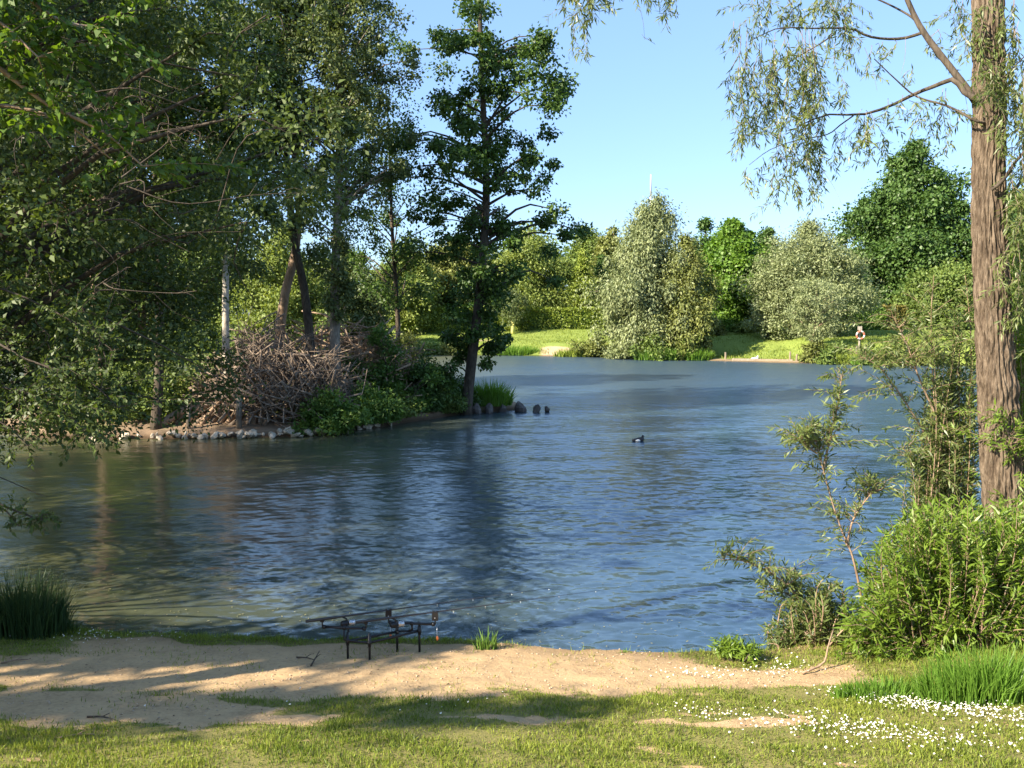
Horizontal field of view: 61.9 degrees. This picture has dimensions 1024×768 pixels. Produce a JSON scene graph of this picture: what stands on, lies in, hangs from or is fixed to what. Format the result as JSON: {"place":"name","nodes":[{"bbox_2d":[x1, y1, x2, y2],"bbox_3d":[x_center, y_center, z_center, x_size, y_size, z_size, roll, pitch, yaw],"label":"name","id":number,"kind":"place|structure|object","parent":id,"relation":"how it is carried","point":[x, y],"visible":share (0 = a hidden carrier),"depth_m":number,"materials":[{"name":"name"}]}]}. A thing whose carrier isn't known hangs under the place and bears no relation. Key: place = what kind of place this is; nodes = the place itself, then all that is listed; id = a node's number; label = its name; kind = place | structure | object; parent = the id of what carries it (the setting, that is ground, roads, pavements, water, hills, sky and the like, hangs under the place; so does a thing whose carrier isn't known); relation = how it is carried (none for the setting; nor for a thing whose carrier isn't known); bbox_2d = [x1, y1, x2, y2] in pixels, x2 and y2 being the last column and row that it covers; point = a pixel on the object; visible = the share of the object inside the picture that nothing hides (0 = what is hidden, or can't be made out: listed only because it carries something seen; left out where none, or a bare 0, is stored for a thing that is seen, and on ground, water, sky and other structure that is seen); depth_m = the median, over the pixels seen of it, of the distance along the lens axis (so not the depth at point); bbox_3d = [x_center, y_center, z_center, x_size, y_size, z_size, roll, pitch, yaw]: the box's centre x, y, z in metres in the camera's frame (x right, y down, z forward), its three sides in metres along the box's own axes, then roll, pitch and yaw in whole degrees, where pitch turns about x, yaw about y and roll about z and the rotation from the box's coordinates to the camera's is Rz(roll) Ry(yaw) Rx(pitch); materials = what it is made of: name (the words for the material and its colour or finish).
{"place":"outdoors","nodes":[
{"label":"outdoors","id":0,"kind":"place"},
{"bbox_2d":[4,397,515,439],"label":"island ground","id":1,"kind":"structure","parent":0,"point":[145,432],"depth_m":25.98,"materials":[{"name":"soil"}]},
{"bbox_2d":[1,0,178,387],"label":"island tree","id":2,"kind":"object","parent":1,"relation":"on","point":[46,285],"visible":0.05,"depth_m":35.45,"materials":[{"name":"green plant"}]},
{"bbox_2d":[6,0,191,421],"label":"island tree","id":3,"kind":"object","parent":1,"relation":"on","point":[140,178],"visible":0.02,"depth_m":25.78,"materials":[{"name":"green plant"}]},
{"bbox_2d":[0,0,275,378],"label":"island tree","id":4,"kind":"object","parent":1,"relation":"on","point":[265,271],"visible":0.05,"depth_m":38.19,"materials":[{"name":"green plant"}]},
{"bbox_2d":[90,350,185,422],"bbox_3d":[-11.814,0.052,26.578,3.544,2.370,2.396,0,4,0],"label":"shrub","id":5,"kind":"object","parent":1,"relation":"on","point":[139,408],"visible":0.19,"depth_m":26.38,"materials":[{"name":"green plant"}]},
{"bbox_2d":[70,0,246,429],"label":"island tree","id":6,"kind":"object","parent":1,"relation":"on","point":[154,177],"visible":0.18,"depth_m":24.90,"materials":[{"name":"green plant"}]},
{"bbox_2d":[140,346,207,414],"bbox_3d":[-10.848,-0.178,27.800,2.297,2.509,2.327,0,4,0],"label":"shrub","id":7,"kind":"object","parent":1,"relation":"on","point":[184,388],"visible":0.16,"depth_m":27.32,"materials":[{"name":"green plant"}]},
{"bbox_2d":[184,330,245,381],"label":"shrub","id":8,"kind":"object","parent":1,"relation":"on","point":[198,373],"visible":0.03,"depth_m":31.36,"materials":[{"name":"green plant"}]},
{"bbox_2d":[146,0,311,414],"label":"birch tree","id":9,"kind":"object","parent":1,"relation":"on","point":[225,306],"visible":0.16,"depth_m":26.62,"materials":[{"name":"green plant"}]},
{"bbox_2d":[236,398,241,428],"bbox_3d":[-8.282,1.046,25.899,0.192,1.244,0.180,0,4,0],"label":"wooden post","id":10,"kind":"object","parent":1,"relation":"on","point":[238,421],"visible":0.64,"depth_m":25.83,"materials":[{"name":"grey wood"}]},
{"bbox_2d":[211,312,305,403],"bbox_3d":[-8.664,-0.659,30.155,4.003,3.794,3.345,0,4,0],"label":"shrub","id":11,"kind":"object","parent":1,"relation":"on","point":[283,331],"visible":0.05,"depth_m":29.92,"materials":[{"name":"plant"}]},
{"bbox_2d":[172,301,371,427],"bbox_3d":[-7.755,-0.504,27.746,6.250,4.384,5.171,0,4,0],"label":"brushwood heap","id":12,"kind":"object","parent":1,"relation":"on","point":[305,379],"visible":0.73,"depth_m":26.78,"materials":[{"name":"wood"}]},
{"bbox_2d":[207,0,366,391],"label":"island tree","id":13,"kind":"object","parent":1,"relation":"on","point":[306,304],"visible":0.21,"depth_m":27.80,"materials":[{"name":"green plant"}]},
{"bbox_2d":[237,0,342,396],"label":"island tree","id":14,"kind":"object","parent":1,"relation":"on","point":[286,290],"visible":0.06,"depth_m":30.28,"materials":[{"name":"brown plant"}]},
{"bbox_2d":[229,0,425,407],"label":"island tree","id":15,"kind":"object","parent":1,"relation":"on","point":[355,95],"visible":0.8,"depth_m":27.19,"materials":[{"name":"green plant"}]},
{"bbox_2d":[288,384,376,436],"bbox_3d":[-5.715,0.765,26.429,2.513,1.692,2.455,-2,5,-25],"label":"shrub","id":16,"kind":"object","parent":1,"relation":"on","point":[337,420],"visible":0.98,"depth_m":26.03,"materials":[{"name":"green plant"}]},
{"bbox_2d":[280,307,425,402],"bbox_3d":[-6.089,-1.012,31.158,6.795,4.223,5.019,0,4,0],"label":"shrub","id":17,"kind":"object","parent":1,"relation":"on","point":[361,351],"visible":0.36,"depth_m":30.52,"materials":[{"name":"plant"}]},
{"bbox_2d":[341,338,404,402],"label":"shrub","id":18,"kind":"object","parent":1,"relation":"on","point":[363,377],"visible":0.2,"depth_m":29.70,"materials":[{"name":"green plant"}]},
{"bbox_2d":[340,376,408,425],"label":"shrub","id":19,"kind":"object","parent":1,"relation":"on","point":[381,409],"visible":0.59,"depth_m":27.71,"materials":[{"name":"green plant"}]},
{"bbox_2d":[334,30,448,360],"bbox_3d":[-4.881,-6.499,33.933,4.694,14.536,5.388,0,4,0],"label":"island tree","id":20,"kind":"object","parent":1,"relation":"on","point":[392,223],"visible":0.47,"depth_m":33.71,"materials":[{"name":"green plant"}]},
{"bbox_2d":[357,321,448,411],"bbox_3d":[-4.235,-0.600,30.334,4.111,3.256,2.601,0,4,0],"label":"shrub","id":21,"kind":"object","parent":1,"relation":"on","point":[377,332],"visible":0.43,"depth_m":29.79,"materials":[{"name":"green plant"}]},
{"bbox_2d":[382,384,428,417],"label":"shrub","id":22,"kind":"object","parent":1,"relation":"on","point":[410,412],"visible":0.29,"depth_m":29.27,"materials":[{"name":"green plant"}]},
{"bbox_2d":[392,329,443,369],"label":"shrub","id":23,"kind":"object","parent":1,"relation":"on","point":[408,339],"visible":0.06,"depth_m":34.14,"materials":[{"name":"green plant"}]},
{"bbox_2d":[403,379,447,412],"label":"shrub","id":24,"kind":"object","parent":1,"relation":"on","point":[435,402],"visible":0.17,"depth_m":30.41,"materials":[{"name":"green plant"}]},
{"bbox_2d":[404,346,470,409],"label":"shrub","id":25,"kind":"object","parent":1,"relation":"on","point":[449,389],"visible":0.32,"depth_m":30.93,"materials":[{"name":"green plant"}]},
{"bbox_2d":[435,393,467,413],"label":"shrub","id":26,"kind":"object","parent":1,"relation":"on","point":[448,408],"visible":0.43,"depth_m":31.16,"materials":[{"name":"green plant"}]},
{"bbox_2d":[373,0,592,414],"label":"alder tree","id":27,"kind":"object","parent":1,"relation":"on","point":[480,158],"visible":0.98,"depth_m":30.73,"materials":[{"name":"green plant"}]},
{"bbox_2d":[473,377,517,406],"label":"reeds","id":28,"kind":"object","parent":1,"relation":"on","point":[494,396],"visible":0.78,"depth_m":32.67,"materials":[{"name":"green plant"}]},
{"bbox_2d":[75,535,767,647],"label":"floating leaves","id":29,"kind":"object","parent":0,"point":[411,590],"visible":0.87,"depth_m":10.15,"materials":[{"name":"green plant"}]},
{"bbox_2d":[0,353,982,651],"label":"water","id":30,"kind":"structure","parent":0,"point":[578,491],"depth_m":15.58,"materials":[{"name":"blue liquid"}]},
{"bbox_2d":[499,344,540,355],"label":"reed bed","id":31,"kind":"object","parent":30,"relation":"on","point":[520,351],"visible":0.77,"depth_m":85.04,"materials":[{"name":"green plant"}]},
{"bbox_2d":[552,347,589,356],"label":"reed bed","id":32,"kind":"object","parent":30,"relation":"on","point":[562,353],"visible":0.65,"depth_m":81.96,"materials":[{"name":"green plant"}]},
{"bbox_2d":[0,631,1023,767],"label":"ground","id":33,"kind":"structure","parent":0,"point":[39,704],"depth_m":7.21,"materials":[{"name":"soil"}]},
{"bbox_2d":[0,564,80,640],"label":"rush tussock","id":34,"kind":"object","parent":33,"relation":"on","point":[23,612],"visible":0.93,"depth_m":9.11,"materials":[{"name":"plant"}]},
{"bbox_2d":[0,264,194,536],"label":"willow bush","id":35,"kind":"object","parent":33,"relation":"on","point":[41,518],"visible":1,"depth_m":8.26,"materials":[{"name":"green plant"}]},
{"bbox_2d":[0,0,251,195],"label":"maple tree","id":36,"kind":"object","parent":33,"relation":"on","point":[11,33],"visible":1,"depth_m":5.71,"materials":[{"name":"green plant"}]},
{"bbox_2d":[0,0,406,496],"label":"overhanging tree","id":37,"kind":"object","parent":33,"relation":"on","point":[79,235],"visible":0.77,"depth_m":11.81,"materials":[{"name":"green plant"}]},
{"bbox_2d":[320,608,438,659],"bbox_3d":[-1.312,2.523,8.497,1.158,0.480,0.295,-2,5,-21],"label":"rod stand","id":38,"kind":"object","parent":33,"relation":"on","point":[369,642],"visible":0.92,"depth_m":8.50,"materials":[{"name":"metal"}]},
{"bbox_2d":[305,583,583,631],"bbox_3d":[-0.602,2.320,8.951,3.099,0.157,0.136,-2,5,-27],"label":"fishing rod","id":39,"kind":"object","parent":38,"relation":"on","point":[347,622],"visible":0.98,"depth_m":8.46,"materials":[{"name":"plastic"}]},
{"bbox_2d":[355,586,629,633],"bbox_3d":[-0.101,2.331,8.915,3.099,0.157,0.136,-2,5,-25],"label":"fishing rod","id":40,"kind":"object","parent":38,"relation":"on","point":[395,624],"visible":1,"depth_m":8.46,"materials":[{"name":"plastic"}]},
{"bbox_2d":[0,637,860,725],"bbox_3d":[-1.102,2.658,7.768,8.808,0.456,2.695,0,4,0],"label":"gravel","id":41,"kind":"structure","parent":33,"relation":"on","point":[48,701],"depth_m":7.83,"materials":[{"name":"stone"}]},
{"bbox_2d":[464,625,502,649],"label":"waterside plant","id":42,"kind":"object","parent":33,"relation":"on","point":[484,644],"visible":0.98,"depth_m":8.75,"materials":[{"name":"green plant"}]},
{"bbox_2d":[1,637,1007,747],"bbox_3d":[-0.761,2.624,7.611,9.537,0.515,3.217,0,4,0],"label":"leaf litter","id":43,"kind":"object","parent":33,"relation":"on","point":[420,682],"visible":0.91,"depth_m":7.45,"materials":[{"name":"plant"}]},
{"bbox_2d":[0,624,1023,767],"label":"turf","id":44,"kind":"structure","parent":33,"relation":"on","point":[463,702],"depth_m":6.30,"materials":[{"name":"green plant"}]},
{"bbox_2d":[45,633,1023,767],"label":"daisy stalks","id":45,"kind":"object","parent":33,"relation":"on","point":[833,715],"visible":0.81,"depth_m":6.65,"materials":[{"name":"green plant"}]},
{"bbox_2d":[42,629,1023,764],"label":"daisies","id":46,"kind":"object","parent":45,"relation":"attached to","point":[925,704],"visible":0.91,"depth_m":6.66,"materials":[{"name":"white plant"}]},
{"bbox_2d":[63,630,1021,763],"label":"daisy centres","id":47,"kind":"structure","parent":46,"relation":"attached to","point":[845,714],"depth_m":6.68,"materials":[{"name":"plant"}]},
{"bbox_2d":[707,632,764,664],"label":"shrub","id":48,"kind":"object","parent":33,"relation":"on","point":[726,648],"visible":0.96,"depth_m":8.40,"materials":[{"name":"green plant"}]},
{"bbox_2d":[702,534,838,621],"bbox_3d":[2.774,2.147,9.081,1.672,1.175,0.882,0,4,0],"label":"willow sapling","id":49,"kind":"object","parent":33,"relation":"on","point":[787,582],"visible":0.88,"depth_m":9.01,"materials":[{"name":"green plant"}]},
{"bbox_2d":[545,0,1023,544],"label":"willow tree","id":50,"kind":"object","parent":33,"relation":"on","point":[989,92],"visible":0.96,"depth_m":9.48,"materials":[{"name":"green plant"}]},
{"bbox_2d":[756,567,855,649],"bbox_3d":[3.239,2.439,9.171,1.285,1.168,0.953,0,4,0],"label":"willow shrub","id":51,"kind":"object","parent":33,"relation":"on","point":[802,628],"visible":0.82,"depth_m":8.95,"materials":[{"name":"green plant"}]},
{"bbox_2d":[765,360,909,612],"bbox_3d":[3.453,1.115,8.976,1.555,2.746,0.891,-1,4,-8],"label":"willow sapling","id":52,"kind":"object","parent":33,"relation":"on","point":[806,438],"visible":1,"depth_m":8.91,"materials":[{"name":"green plant"}]},
{"bbox_2d":[826,672,921,701],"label":"tall grass","id":53,"kind":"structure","parent":33,"relation":"on","point":[891,687],"depth_m":7.23,"materials":[{"name":"plant"}]},
{"bbox_2d":[831,272,981,512],"bbox_3d":[5.148,0.435,10.248,2.688,3.594,1.538,0,4,0],"label":"willow sapling","id":54,"kind":"object","parent":33,"relation":"on","point":[890,361],"visible":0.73,"depth_m":10.09,"materials":[{"name":"green plant"}]},
{"bbox_2d":[831,487,1023,663],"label":"willow shrub","id":55,"kind":"object","parent":33,"relation":"on","point":[965,584],"visible":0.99,"depth_m":8.34,"materials":[{"name":"green plant"}]},
{"bbox_2d":[897,310,979,549],"bbox_3d":[5.275,0.918,10.405,1.261,3.691,0.925,0,4,0],"label":"willow shrub","id":56,"kind":"object","parent":33,"relation":"on","point":[948,396],"visible":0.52,"depth_m":10.19,"materials":[{"name":"green plant"}]},
{"bbox_2d":[906,638,1023,706],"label":"tall grass","id":57,"kind":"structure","parent":33,"relation":"on","point":[986,679],"depth_m":6.93,"materials":[{"name":"plant"}]},
{"bbox_2d":[938,217,1023,516],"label":"willow sapling","id":58,"kind":"object","parent":33,"relation":"on","point":[997,414],"visible":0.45,"depth_m":9.49,"materials":[{"name":"green plant"}]},
{"bbox_2d":[1009,242,1023,435],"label":"willow shrub","id":59,"kind":"object","parent":33,"relation":"on","point":[1019,341],"visible":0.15,"depth_m":10.01,"materials":[{"name":"green plant"}]},
{"bbox_2d":[5,322,1020,365],"bbox_3d":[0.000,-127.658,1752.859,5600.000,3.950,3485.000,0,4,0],"label":"bank","id":60,"kind":"structure","parent":0,"point":[561,346],"depth_m":81.22,"materials":[{"name":"plant"}]},
{"bbox_2d":[136,246,249,352],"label":"broadleaf tree","id":61,"kind":"object","parent":60,"relation":"on","point":[215,324],"visible":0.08,"depth_m":90.05,"materials":[{"name":"green plant"}]},
{"bbox_2d":[211,224,343,351],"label":"broadleaf tree","id":62,"kind":"object","parent":60,"relation":"on","point":[267,296],"visible":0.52,"depth_m":75.51,"materials":[{"name":"green plant"}]},
{"bbox_2d":[317,245,394,347],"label":"broadleaf tree","id":63,"kind":"object","parent":60,"relation":"on","point":[367,310],"visible":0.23,"depth_m":85.43,"materials":[{"name":"green plant"}]},
{"bbox_2d":[369,244,450,334],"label":"broadleaf tree","id":64,"kind":"object","parent":60,"relation":"on","point":[412,318],"visible":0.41,"depth_m":98.03,"materials":[{"name":"green plant"}]},
{"bbox_2d":[406,341,443,354],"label":"bush","id":65,"kind":"object","parent":60,"relation":"on","point":[433,346],"visible":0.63,"depth_m":86.16,"materials":[{"name":"green plant"}]},
{"bbox_2d":[424,240,497,311],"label":"broadleaf tree","id":66,"kind":"object","parent":60,"relation":"on","point":[445,270],"visible":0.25,"depth_m":104.33,"materials":[{"name":"green plant"}]},
{"bbox_2d":[443,265,509,311],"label":"broadleaf tree","id":67,"kind":"object","parent":60,"relation":"on","point":[463,282],"visible":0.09,"depth_m":101.91,"materials":[{"name":"green plant"}]},
{"bbox_2d":[407,306,611,332],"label":"hedge","id":68,"kind":"object","parent":60,"relation":"on","point":[569,318],"visible":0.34,"depth_m":99.93,"materials":[{"name":"green plant"}]},
{"bbox_2d":[497,287,530,333],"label":"young tree","id":69,"kind":"object","parent":60,"relation":"on","point":[513,314],"visible":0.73,"depth_m":97.18,"materials":[{"name":"green plant"}]},
{"bbox_2d":[487,226,590,325],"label":"broadleaf tree","id":70,"kind":"object","parent":60,"relation":"on","point":[537,290],"visible":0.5,"depth_m":102.55,"materials":[{"name":"green plant"}]},
{"bbox_2d":[183,210,960,324],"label":"distant wood","id":71,"kind":"object","parent":60,"relation":"on","point":[563,248],"depth_m":134.09,"materials":[{"name":"green plant"}]},
{"bbox_2d":[562,248,602,311],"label":"conifer","id":72,"kind":"object","parent":60,"relation":"on","point":[584,267],"visible":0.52,"depth_m":102.72,"materials":[{"name":"green plant"}]},
{"bbox_2d":[561,222,604,298],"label":"broadleaf tree","id":73,"kind":"object","parent":60,"relation":"on","point":[588,244],"visible":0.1,"depth_m":115.94,"materials":[{"name":"green plant"}]},
{"bbox_2d":[566,334,610,355],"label":"bush","id":74,"kind":"object","parent":60,"relation":"on","point":[589,349],"visible":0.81,"depth_m":81.05,"materials":[{"name":"green plant"}]},
{"bbox_2d":[592,254,611,304],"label":"conifer","id":75,"kind":"object","parent":60,"relation":"on","point":[599,265],"visible":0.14,"depth_m":104.76,"materials":[{"name":"green plant"}]},
{"bbox_2d":[589,224,622,283],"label":"broadleaf tree","id":76,"kind":"object","parent":60,"relation":"on","point":[603,246],"visible":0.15,"depth_m":112.12,"materials":[{"name":"green plant"}]},
{"bbox_2d":[598,333,649,359],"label":"bush","id":77,"kind":"object","parent":60,"relation":"on","point":[618,353],"visible":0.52,"depth_m":76.87,"materials":[{"name":"green plant"}]},
{"bbox_2d":[572,187,707,358],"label":"weeping willow","id":78,"kind":"object","parent":60,"relation":"on","point":[629,308],"visible":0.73,"depth_m":76.36,"materials":[{"name":"green plant"}]},
{"bbox_2d":[633,346,683,359],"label":"reed bed","id":79,"kind":"object","parent":60,"relation":"on","point":[643,357],"visible":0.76,"depth_m":74.62,"materials":[{"name":"green plant"}]},
{"bbox_2d":[627,330,703,360],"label":"bush","id":80,"kind":"object","parent":60,"relation":"on","point":[651,346],"visible":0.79,"depth_m":74.70,"materials":[{"name":"green plant"}]},
{"bbox_2d":[643,231,727,360],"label":"willow tree","id":81,"kind":"object","parent":60,"relation":"on","point":[703,322],"visible":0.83,"depth_m":75.21,"materials":[{"name":"green plant"}]},
{"bbox_2d":[682,347,716,360],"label":"reed bed","id":82,"kind":"object","parent":60,"relation":"on","point":[703,355],"visible":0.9,"depth_m":74.30,"materials":[{"name":"green plant"}]},
{"bbox_2d":[692,216,715,288],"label":"broadleaf tree","id":83,"kind":"object","parent":60,"relation":"on","point":[705,224],"visible":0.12,"depth_m":106.19,"materials":[{"name":"green plant"}]},
{"bbox_2d":[716,314,742,331],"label":"bush","id":84,"kind":"object","parent":60,"relation":"on","point":[728,321],"visible":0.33,"depth_m":87.24,"materials":[{"name":"green plant"}]},
{"bbox_2d":[700,217,774,320],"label":"broadleaf tree","id":85,"kind":"object","parent":60,"relation":"on","point":[733,247],"visible":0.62,"depth_m":88.65,"materials":[{"name":"green plant"}]},
{"bbox_2d":[731,315,765,332],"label":"bush","id":86,"kind":"object","parent":60,"relation":"on","point":[736,327],"visible":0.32,"depth_m":86.22,"materials":[{"name":"green plant"}]},
{"bbox_2d":[754,225,783,262],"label":"broadleaf tree","id":87,"kind":"object","parent":60,"relation":"on","point":[768,231],"visible":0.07,"depth_m":104.25,"materials":[{"name":"green plant"}]},
{"bbox_2d":[740,299,808,339],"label":"bush","id":88,"kind":"object","parent":60,"relation":"on","point":[774,329],"visible":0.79,"depth_m":79.78,"materials":[{"name":"green plant"}]},
{"bbox_2d":[724,215,889,336],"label":"willow tree","id":89,"kind":"object","parent":60,"relation":"on","point":[832,260],"visible":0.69,"depth_m":79.19,"materials":[{"name":"green plant"}]},
{"bbox_2d":[798,338,824,362],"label":"bush","id":90,"kind":"object","parent":60,"relation":"on","point":[811,350],"visible":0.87,"depth_m":69.72,"materials":[{"name":"green plant"}]},
{"bbox_2d":[779,274,862,342],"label":"willow tree","id":91,"kind":"object","parent":60,"relation":"on","point":[808,297],"visible":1,"depth_m":69.79,"materials":[{"name":"green plant"}]},
{"bbox_2d":[803,297,856,337],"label":"bush","id":92,"kind":"object","parent":60,"relation":"on","point":[843,320],"visible":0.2,"depth_m":78.48,"materials":[{"name":"green plant"}]},
{"bbox_2d":[813,338,853,364],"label":"bush","id":93,"kind":"object","parent":60,"relation":"on","point":[826,358],"visible":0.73,"depth_m":67.96,"materials":[{"name":"green plant"}]},
{"bbox_2d":[843,304,886,329],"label":"hedge","id":94,"kind":"object","parent":60,"relation":"on","point":[866,326],"visible":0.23,"depth_m":90.90,"materials":[{"name":"green plant"}]},
{"bbox_2d":[847,334,908,365],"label":"bush","id":95,"kind":"object","parent":60,"relation":"on","point":[875,349],"visible":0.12,"depth_m":67.13,"materials":[{"name":"green plant"}]},
{"bbox_2d":[881,304,909,329],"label":"hedge","id":96,"kind":"object","parent":60,"relation":"on","point":[901,308],"visible":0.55,"depth_m":91.17,"materials":[{"name":"green plant"}]},
{"bbox_2d":[822,135,971,309],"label":"broadleaf tree","id":97,"kind":"object","parent":60,"relation":"on","point":[896,220],"visible":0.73,"depth_m":99.08,"materials":[{"name":"green plant"}]},
{"bbox_2d":[889,340,946,365],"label":"bush","id":98,"kind":"object","parent":60,"relation":"on","point":[912,352],"visible":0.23,"depth_m":66.00,"materials":[{"name":"green plant"}]},
{"bbox_2d":[887,255,974,329],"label":"broadleaf tree","id":99,"kind":"object","parent":60,"relation":"on","point":[952,275],"visible":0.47,"depth_m":89.51,"materials":[{"name":"green plant"}]},
{"bbox_2d":[900,304,1023,329],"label":"hedge","id":100,"kind":"object","parent":60,"relation":"on","point":[909,306],"visible":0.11,"depth_m":90.94,"materials":[{"name":"green plant"}]},
{"bbox_2d":[958,186,1023,299],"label":"broadleaf tree","id":101,"kind":"object","parent":60,"relation":"on","point":[1012,216],"visible":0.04,"depth_m":96.14,"materials":[{"name":"green plant"}]},
{"bbox_2d":[25,0,1023,314],"label":"sky","id":102,"kind":"structure","parent":0,"point":[641,108],"materials":[{"name":"blue"}]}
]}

